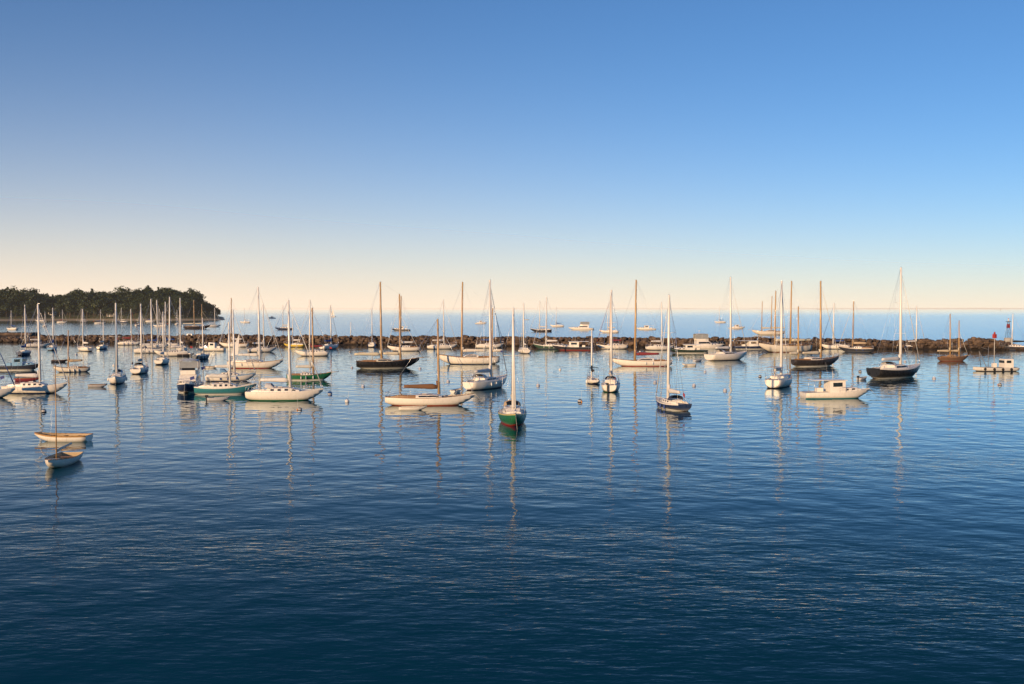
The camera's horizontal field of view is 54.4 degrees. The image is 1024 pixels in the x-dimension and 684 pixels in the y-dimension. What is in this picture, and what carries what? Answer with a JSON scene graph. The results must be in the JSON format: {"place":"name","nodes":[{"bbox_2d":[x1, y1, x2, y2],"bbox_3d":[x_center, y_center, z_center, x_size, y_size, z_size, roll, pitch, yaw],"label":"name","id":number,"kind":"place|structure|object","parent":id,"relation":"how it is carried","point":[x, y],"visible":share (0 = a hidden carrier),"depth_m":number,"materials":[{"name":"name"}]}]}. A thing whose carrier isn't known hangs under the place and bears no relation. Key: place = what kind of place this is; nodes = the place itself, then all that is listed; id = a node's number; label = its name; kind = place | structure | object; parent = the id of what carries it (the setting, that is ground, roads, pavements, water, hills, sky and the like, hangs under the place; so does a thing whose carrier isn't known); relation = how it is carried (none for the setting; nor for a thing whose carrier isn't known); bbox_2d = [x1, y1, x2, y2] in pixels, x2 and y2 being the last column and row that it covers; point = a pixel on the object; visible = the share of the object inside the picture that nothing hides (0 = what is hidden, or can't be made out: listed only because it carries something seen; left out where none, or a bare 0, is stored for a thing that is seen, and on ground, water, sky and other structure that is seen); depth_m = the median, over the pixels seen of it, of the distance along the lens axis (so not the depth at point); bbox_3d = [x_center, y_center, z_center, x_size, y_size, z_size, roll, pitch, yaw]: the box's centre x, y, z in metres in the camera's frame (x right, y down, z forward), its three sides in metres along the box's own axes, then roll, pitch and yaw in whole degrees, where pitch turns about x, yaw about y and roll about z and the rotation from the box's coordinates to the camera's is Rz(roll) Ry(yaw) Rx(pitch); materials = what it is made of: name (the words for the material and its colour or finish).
{"place":"outdoors","nodes":[
{"label":"outdoors","id":0,"kind":"place"},
{"bbox_2d":[0,310,1023,683],"bbox_3d":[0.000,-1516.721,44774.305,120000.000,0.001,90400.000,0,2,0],"label":"sea","id":1,"kind":"structure","parent":0,"point":[748,526],"depth_m":59.82,"materials":[{"name":"liquid"}]},
{"bbox_2d":[0,353,14,397],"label":"sailboat","id":2,"kind":"object","parent":1,"relation":"on","point":[5,392],"visible":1,"depth_m":137.62,"materials":[{"name":"paint"}]},
{"bbox_2d":[0,349,37,369],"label":"motorboat","id":3,"kind":"object","parent":1,"relation":"on","point":[19,364],"visible":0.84,"depth_m":198.26,"materials":[{"name":"paint"}]},
{"bbox_2d":[0,331,40,335],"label":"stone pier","id":4,"kind":"structure","parent":1,"relation":"in","point":[7,333],"depth_m":436.93,"materials":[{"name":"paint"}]},
{"bbox_2d":[16,305,31,355],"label":"sailboat","id":5,"kind":"object","parent":1,"relation":"on","point":[26,352],"visible":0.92,"depth_m":262.76,"materials":[{"name":"paint"}]},
{"bbox_2d":[26,317,49,346],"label":"sailboat","id":6,"kind":"object","parent":1,"relation":"on","point":[35,344],"visible":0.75,"depth_m":315.99,"materials":[{"name":"paint"}]},
{"bbox_2d":[0,303,76,393],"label":"sailboat","id":7,"kind":"object","parent":1,"relation":"on","point":[33,387],"visible":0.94,"depth_m":144.82,"materials":[{"name":"paint"}]},
{"bbox_2d":[14,377,38,380],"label":"sail cover","id":8,"kind":"object","parent":7,"relation":"attached to","point":[26,379],"visible":0.85,"depth_m":168.48,"materials":[{"name":"fabric"}]},
{"bbox_2d":[47,308,56,349],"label":"sailboat","id":9,"kind":"object","parent":1,"relation":"on","point":[50,347],"visible":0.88,"depth_m":294.05,"materials":[{"name":"paint"}]},
{"bbox_2d":[34,432,92,441],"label":"dinghy","id":10,"kind":"object","parent":1,"relation":"on","point":[74,437],"visible":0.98,"depth_m":92.25,"materials":[{"name":"paint"}]},
{"bbox_2d":[44,365,83,467],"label":"sailboat","id":11,"kind":"object","parent":1,"relation":"on","point":[60,459],"visible":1,"depth_m":77.75,"materials":[{"name":"paint"}]},
{"bbox_2d":[48,330,89,371],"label":"sailboat","id":12,"kind":"object","parent":1,"relation":"on","point":[76,368],"visible":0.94,"depth_m":192.58,"materials":[{"name":"paint"}]},
{"bbox_2d":[77,309,93,350],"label":"sailboat","id":13,"kind":"object","parent":1,"relation":"on","point":[84,348],"visible":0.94,"depth_m":287.00,"materials":[{"name":"paint"}]},
{"bbox_2d":[96,322,107,348],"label":"sailboat","id":14,"kind":"object","parent":1,"relation":"on","point":[103,346],"visible":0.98,"depth_m":300.96,"materials":[{"name":"paint"}]},
{"bbox_2d":[0,306,223,320],"bbox_3d":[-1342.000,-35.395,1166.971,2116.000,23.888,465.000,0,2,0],"label":"headland","id":15,"kind":"structure","parent":1,"relation":"in","point":[124,315],"depth_m":1008.29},
{"bbox_2d":[2,286,24,300],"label":"tree","id":16,"kind":"object","parent":15,"relation":"on","point":[16,292],"visible":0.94,"depth_m":1019.74,"materials":[{"name":"green plant"}]},
{"bbox_2d":[20,300,36,314],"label":"tree","id":17,"kind":"object","parent":15,"relation":"on","point":[28,302],"visible":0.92,"depth_m":1009.01,"materials":[{"name":"green plant"}]},
{"bbox_2d":[21,292,41,310],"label":"tree","id":18,"kind":"object","parent":15,"relation":"on","point":[31,296],"visible":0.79,"depth_m":1021.25,"materials":[{"name":"green plant"}]},
{"bbox_2d":[54,305,65,313],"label":"tree","id":19,"kind":"object","parent":15,"relation":"on","point":[59,308],"visible":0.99,"depth_m":1004.68,"materials":[{"name":"green plant"}]},
{"bbox_2d":[59,296,76,316],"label":"tree","id":20,"kind":"object","parent":15,"relation":"on","point":[67,299],"visible":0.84,"depth_m":1012.26,"materials":[{"name":"green plant"}]},
{"bbox_2d":[61,300,76,317],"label":"tree","id":21,"kind":"object","parent":15,"relation":"on","point":[68,307],"visible":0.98,"depth_m":1004.00,"materials":[{"name":"green plant"}]},
{"bbox_2d":[66,305,79,313],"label":"tree","id":22,"kind":"object","parent":15,"relation":"on","point":[73,309],"visible":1,"depth_m":1005.85,"materials":[{"name":"green plant"}]},
{"bbox_2d":[69,288,80,298],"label":"tree","id":23,"kind":"object","parent":15,"relation":"on","point":[77,292],"visible":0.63,"depth_m":1064.61,"materials":[{"name":"green plant"}]},
{"bbox_2d":[77,303,89,318],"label":"tree","id":24,"kind":"object","parent":15,"relation":"on","point":[83,307],"visible":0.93,"depth_m":1005.58,"materials":[{"name":"green plant"}]},
{"bbox_2d":[77,291,93,317],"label":"tree","id":25,"kind":"object","parent":15,"relation":"on","point":[87,297],"visible":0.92,"depth_m":1005.49,"materials":[{"name":"green plant"}]},
{"bbox_2d":[88,297,108,317],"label":"tree","id":26,"kind":"object","parent":15,"relation":"on","point":[97,304],"visible":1,"depth_m":1005.58,"materials":[{"name":"green plant"}]},
{"bbox_2d":[113,286,131,296],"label":"tree","id":27,"kind":"object","parent":15,"relation":"on","point":[121,291],"visible":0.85,"depth_m":1064.96,"materials":[{"name":"green plant"}]},
{"bbox_2d":[142,304,152,318],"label":"tree","id":28,"kind":"object","parent":15,"relation":"on","point":[146,309],"visible":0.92,"depth_m":994.69,"materials":[{"name":"green plant"}]},
{"bbox_2d":[152,296,163,305],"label":"tree","id":29,"kind":"object","parent":15,"relation":"on","point":[157,298],"visible":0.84,"depth_m":1014.07,"materials":[{"name":"green plant"}]},
{"bbox_2d":[163,287,179,295],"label":"tree","id":30,"kind":"object","parent":15,"relation":"on","point":[171,291],"visible":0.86,"depth_m":1055.99,"materials":[{"name":"green plant"}]},
{"bbox_2d":[181,300,192,317],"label":"tree","id":31,"kind":"object","parent":15,"relation":"on","point":[188,305],"visible":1,"depth_m":1007.26,"materials":[{"name":"green plant"}]},
{"bbox_2d":[188,299,199,317],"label":"tree","id":32,"kind":"object","parent":15,"relation":"on","point":[195,303],"visible":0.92,"depth_m":1012.31,"materials":[{"name":"green plant"}]},
{"bbox_2d":[188,290,205,298],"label":"tree","id":33,"kind":"object","parent":15,"relation":"on","point":[198,294],"visible":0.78,"depth_m":1108.39,"materials":[{"name":"green plant"}]},
{"bbox_2d":[107,302,126,383],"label":"sailboat","id":34,"kind":"object","parent":1,"relation":"on","point":[117,377],"visible":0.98,"depth_m":163.76,"materials":[{"name":"paint"}]},
{"bbox_2d":[117,309,139,344],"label":"sailboat","id":35,"kind":"object","parent":1,"relation":"on","point":[131,342],"visible":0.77,"depth_m":333.35,"materials":[{"name":"paint"}]},
{"bbox_2d":[130,304,148,373],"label":"sailboat","id":36,"kind":"object","parent":1,"relation":"on","point":[140,367],"visible":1,"depth_m":189.67,"materials":[{"name":"paint"}]},
{"bbox_2d":[134,299,168,352],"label":"sailboat","id":37,"kind":"object","parent":1,"relation":"on","point":[148,350],"visible":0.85,"depth_m":274.00,"materials":[{"name":"paint"}]},
{"bbox_2d":[142,300,168,347],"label":"sailboat","id":38,"kind":"object","parent":1,"relation":"on","point":[157,345],"visible":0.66,"depth_m":308.47,"materials":[{"name":"paint"}]},
{"bbox_2d":[154,312,169,364],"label":"sailboat","id":39,"kind":"object","parent":1,"relation":"on","point":[160,360],"visible":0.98,"depth_m":219.92,"materials":[{"name":"paint"}]},
{"bbox_2d":[156,302,178,346],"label":"sailboat","id":40,"kind":"object","parent":1,"relation":"on","point":[171,343],"visible":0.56,"depth_m":316.25,"materials":[{"name":"paint"}]},
{"bbox_2d":[152,297,192,355],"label":"sailboat","id":41,"kind":"object","parent":1,"relation":"on","point":[173,353],"visible":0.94,"depth_m":256.67,"materials":[{"name":"paint"}]},
{"bbox_2d":[176,298,187,350],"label":"sailboat","id":42,"kind":"object","parent":1,"relation":"on","point":[183,347],"visible":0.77,"depth_m":287.10,"materials":[{"name":"paint"}]},
{"bbox_2d":[177,351,203,392],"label":"motor yacht","id":43,"kind":"object","parent":1,"relation":"on","point":[185,383],"visible":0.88,"depth_m":148.20,"materials":[{"name":"paint"}]},
{"bbox_2d":[183,300,210,328],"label":"sailboat","id":44,"kind":"object","parent":1,"relation":"on","point":[194,326],"visible":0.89,"depth_m":587.02,"materials":[{"name":"paint"}]},
{"bbox_2d":[192,318,209,358],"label":"sailboat","id":45,"kind":"object","parent":1,"relation":"on","point":[202,355],"visible":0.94,"depth_m":241.88,"materials":[{"name":"paint"}]},
{"bbox_2d":[199,337,225,350],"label":"cruiser","id":46,"kind":"object","parent":1,"relation":"on","point":[212,346],"visible":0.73,"depth_m":286.26,"materials":[{"name":"paint"}]},
{"bbox_2d":[205,395,229,400],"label":"tender","id":47,"kind":"object","parent":1,"relation":"on","point":[216,398],"visible":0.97,"depth_m":133.16,"materials":[{"name":"paint"}]},
{"bbox_2d":[190,321,261,394],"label":"sailboat","id":48,"kind":"object","parent":1,"relation":"on","point":[223,388],"visible":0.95,"depth_m":142.86,"materials":[{"name":"paint"}]},
{"bbox_2d":[201,310,255,381],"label":"sailboat","id":49,"kind":"object","parent":1,"relation":"on","point":[235,376],"visible":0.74,"depth_m":168.75,"materials":[{"name":"paint"}]},
{"bbox_2d":[217,298,248,346],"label":"sailboat","id":50,"kind":"object","parent":1,"relation":"on","point":[242,344],"visible":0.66,"depth_m":316.25,"materials":[{"name":"paint"}]},
{"bbox_2d":[228,287,285,367],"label":"sailboat","id":51,"kind":"object","parent":1,"relation":"on","point":[255,362],"visible":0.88,"depth_m":205.29,"materials":[{"name":"paint"}]},
{"bbox_2d":[247,305,276,351],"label":"sailboat","id":52,"kind":"object","parent":1,"relation":"on","point":[253,349],"visible":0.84,"depth_m":280.22,"materials":[{"name":"paint"}]},
{"bbox_2d":[275,309,291,329],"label":"sailboat","id":53,"kind":"object","parent":1,"relation":"on","point":[282,328],"visible":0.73,"depth_m":560.61,"materials":[{"name":"paint"}]},
{"bbox_2d":[245,299,328,400],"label":"sailboat","id":54,"kind":"object","parent":1,"relation":"on","point":[272,392],"visible":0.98,"depth_m":133.39,"materials":[{"name":"paint"}]},
{"bbox_2d":[281,318,304,346],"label":"sailboat","id":55,"kind":"object","parent":1,"relation":"on","point":[295,344],"visible":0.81,"depth_m":316.42,"materials":[{"name":"paint"}]},
{"bbox_2d":[286,308,338,379],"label":"sailboat","id":56,"kind":"object","parent":1,"relation":"on","point":[307,375],"visible":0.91,"depth_m":171.18,"materials":[{"name":"paint"}]},
{"bbox_2d":[295,300,331,355],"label":"sailboat","id":57,"kind":"object","parent":1,"relation":"on","point":[316,353],"visible":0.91,"depth_m":256.71,"materials":[{"name":"paint"}]},
{"bbox_2d":[319,305,338,348],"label":"sailboat","id":58,"kind":"object","parent":1,"relation":"on","point":[335,346],"visible":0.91,"depth_m":301.15,"materials":[{"name":"paint"}]},
{"bbox_2d":[367,312,375,346],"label":"sailboat","id":59,"kind":"object","parent":1,"relation":"on","point":[371,344],"visible":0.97,"depth_m":315.27,"materials":[{"name":"paint"}]},
{"bbox_2d":[354,281,428,368],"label":"sailboat","id":60,"kind":"object","parent":1,"relation":"on","point":[382,362],"visible":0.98,"depth_m":205.03,"materials":[{"name":"paint"}]},
{"bbox_2d":[387,296,420,350],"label":"sailboat","id":61,"kind":"object","parent":1,"relation":"on","point":[406,348],"visible":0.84,"depth_m":286.64,"materials":[{"name":"paint"}]},
{"bbox_2d":[399,405,426,409],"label":"dinghy","id":62,"kind":"object","parent":1,"relation":"on","point":[419,407],"visible":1,"depth_m":120.61,"materials":[{"name":"paint"}]},
{"bbox_2d":[385,318,477,405],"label":"sailboat","id":63,"kind":"object","parent":1,"relation":"on","point":[433,399],"visible":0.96,"depth_m":126.51,"materials":[{"name":"paint"}]},
{"bbox_2d":[427,300,456,348],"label":"sailboat","id":64,"kind":"object","parent":1,"relation":"on","point":[443,345],"visible":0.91,"depth_m":300.69,"materials":[{"name":"paint"}]},
{"bbox_2d":[432,280,502,363],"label":"sailboat","id":65,"kind":"object","parent":1,"relation":"on","point":[465,359],"visible":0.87,"depth_m":219.64,"materials":[{"name":"paint"}]},
{"bbox_2d":[463,279,509,389],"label":"sailboat","id":66,"kind":"object","parent":1,"relation":"on","point":[483,382],"visible":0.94,"depth_m":153.62,"materials":[{"name":"paint"}]},
{"bbox_2d":[476,300,503,347],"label":"sailboat","id":67,"kind":"object","parent":1,"relation":"on","point":[487,346],"visible":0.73,"depth_m":308.24,"materials":[{"name":"paint"}]},
{"bbox_2d":[0,334,1023,349],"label":"breakwater","id":68,"kind":"object","parent":1,"relation":"on","point":[974,343],"visible":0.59,"depth_m":325.59,"materials":[{"name":"grey stone"}]},
{"bbox_2d":[1004,318,1011,341],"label":"navigation beacon","id":69,"kind":"object","parent":68,"relation":"on","point":[1007,339],"visible":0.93,"depth_m":304.35,"materials":[{"name":"paint"}]},
{"bbox_2d":[498,307,526,425],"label":"sailboat","id":70,"kind":"object","parent":1,"relation":"on","point":[512,413],"visible":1,"depth_m":106.43,"materials":[{"name":"paint"}]},
{"bbox_2d":[518,303,530,353],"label":"sailboat","id":71,"kind":"object","parent":1,"relation":"on","point":[525,350],"visible":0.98,"depth_m":274.24,"materials":[{"name":"paint"}]},
{"bbox_2d":[529,302,551,331],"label":"sailboat","id":72,"kind":"object","parent":1,"relation":"on","point":[541,330],"visible":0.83,"depth_m":513.73,"materials":[{"name":"paint"}]},
{"bbox_2d":[533,297,562,348],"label":"sailboat","id":73,"kind":"object","parent":1,"relation":"on","point":[546,346],"visible":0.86,"depth_m":300.82,"materials":[{"name":"paint"}]},
{"bbox_2d":[553,337,593,349],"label":"cruiser","id":74,"kind":"object","parent":1,"relation":"on","point":[572,345],"visible":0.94,"depth_m":292.51,"materials":[{"name":"paint"}]},
{"bbox_2d":[567,322,593,329],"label":"motor yacht","id":75,"kind":"object","parent":1,"relation":"on","point":[584,326],"visible":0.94,"depth_m":559.64,"materials":[{"name":"paint"}]},
{"bbox_2d":[586,329,599,383],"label":"sailboat","id":76,"kind":"object","parent":1,"relation":"on","point":[591,380],"visible":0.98,"depth_m":163.67,"materials":[{"name":"paint"}]},
{"bbox_2d":[599,313,618,332],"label":"sailboat","id":77,"kind":"object","parent":1,"relation":"on","point":[607,331],"visible":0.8,"depth_m":493.30,"materials":[{"name":"paint"}]},
{"bbox_2d":[601,287,619,391],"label":"sailboat","id":78,"kind":"object","parent":1,"relation":"on","point":[612,384],"visible":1,"depth_m":150.42,"materials":[{"name":"paint"}]},
{"bbox_2d":[594,296,627,348],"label":"sailboat","id":79,"kind":"object","parent":1,"relation":"on","point":[621,345],"visible":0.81,"depth_m":300.55,"materials":[{"name":"paint"}]},
{"bbox_2d":[604,280,671,365],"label":"sailboat","id":80,"kind":"object","parent":1,"relation":"on","point":[646,361],"visible":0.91,"depth_m":212.24,"materials":[{"name":"paint"}]},
{"bbox_2d":[636,325,655,329],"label":"cruiser","id":81,"kind":"object","parent":1,"relation":"on","point":[645,327],"visible":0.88,"depth_m":560.00,"materials":[{"name":"paint"}]},
{"bbox_2d":[645,302,673,349],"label":"sailboat","id":82,"kind":"object","parent":1,"relation":"on","point":[656,347],"visible":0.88,"depth_m":293.52,"materials":[{"name":"paint"}]},
{"bbox_2d":[654,294,691,410],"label":"sailboat","id":83,"kind":"object","parent":1,"relation":"on","point":[669,402],"visible":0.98,"depth_m":123.35,"materials":[{"name":"paint"}]},
{"bbox_2d":[670,344,707,352],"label":"cruiser","id":84,"kind":"object","parent":1,"relation":"on","point":[688,348],"visible":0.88,"depth_m":273.17,"materials":[{"name":"paint"}]},
{"bbox_2d":[693,328,723,348],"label":"motor yacht","id":85,"kind":"object","parent":1,"relation":"on","point":[700,338],"visible":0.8,"depth_m":299.71,"materials":[{"name":"paint"}]},
{"bbox_2d":[704,277,746,360],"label":"sailboat","id":86,"kind":"object","parent":1,"relation":"on","point":[718,355],"visible":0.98,"depth_m":236.54,"materials":[{"name":"paint"}]},
{"bbox_2d":[733,333,764,348],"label":"cruiser","id":87,"kind":"object","parent":1,"relation":"on","point":[750,344],"visible":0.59,"depth_m":299.75,"materials":[{"name":"paint"}]},
{"bbox_2d":[750,301,784,334],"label":"sailboat","id":88,"kind":"object","parent":1,"relation":"on","point":[769,332],"visible":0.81,"depth_m":456.64,"materials":[{"name":"paint"}]},
{"bbox_2d":[765,281,791,387],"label":"sailboat","id":89,"kind":"object","parent":1,"relation":"on","point":[781,380],"visible":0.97,"depth_m":157.94,"materials":[{"name":"paint"}]},
{"bbox_2d":[749,281,811,351],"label":"sailboat","id":90,"kind":"object","parent":1,"relation":"on","point":[769,347],"visible":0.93,"depth_m":279.54,"materials":[{"name":"paint"}]},
{"bbox_2d":[789,281,841,366],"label":"sailboat","id":91,"kind":"object","parent":1,"relation":"on","point":[807,361],"visible":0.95,"depth_m":211.88,"materials":[{"name":"paint"}]},
{"bbox_2d":[799,371,872,398],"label":"cruiser","id":92,"kind":"object","parent":1,"relation":"on","point":[836,389],"visible":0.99,"depth_m":136.07,"materials":[{"name":"paint"}]},
{"bbox_2d":[822,304,849,348],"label":"sailboat","id":93,"kind":"object","parent":1,"relation":"on","point":[831,346],"visible":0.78,"depth_m":300.86,"materials":[{"name":"paint"}]},
{"bbox_2d":[836,301,873,351],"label":"sailboat","id":94,"kind":"object","parent":1,"relation":"on","point":[857,349],"visible":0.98,"depth_m":280.36,"materials":[{"name":"paint"}]},
{"bbox_2d":[866,267,919,378],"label":"sailboat","id":95,"kind":"object","parent":1,"relation":"on","point":[889,369],"visible":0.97,"depth_m":177.67,"materials":[{"name":"paint"}]},
{"bbox_2d":[903,306,923,348],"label":"sailboat","id":96,"kind":"object","parent":1,"relation":"on","point":[916,331],"visible":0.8,"depth_m":300.95,"materials":[{"name":"paint"}]},
{"bbox_2d":[937,314,976,360],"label":"sailboat","id":97,"kind":"object","parent":1,"relation":"on","point":[951,357],"visible":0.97,"depth_m":232.59,"materials":[{"name":"paint"}]},
{"bbox_2d":[973,332,1019,370],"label":"workboat","id":98,"kind":"object","parent":1,"relation":"on","point":[1006,364],"visible":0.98,"depth_m":195.24,"materials":[{"name":"paint"}]},
{"bbox_2d":[999,315,1023,349],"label":"sailboat","id":99,"kind":"object","parent":1,"relation":"on","point":[1012,346],"visible":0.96,"depth_m":293.67,"materials":[{"name":"paint"}]},
{"bbox_2d":[0,253,1023,309],"bbox_3d":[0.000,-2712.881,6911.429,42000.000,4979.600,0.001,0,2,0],"label":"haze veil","id":100,"kind":"object","parent":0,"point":[219,285],"depth_m":6991.73,"materials":[{"name":"white"}]},
{"bbox_2d":[0,0,1023,297],"label":"sky","id":101,"kind":"structure","parent":0,"point":[844,145],"materials":[{"name":"blue"}]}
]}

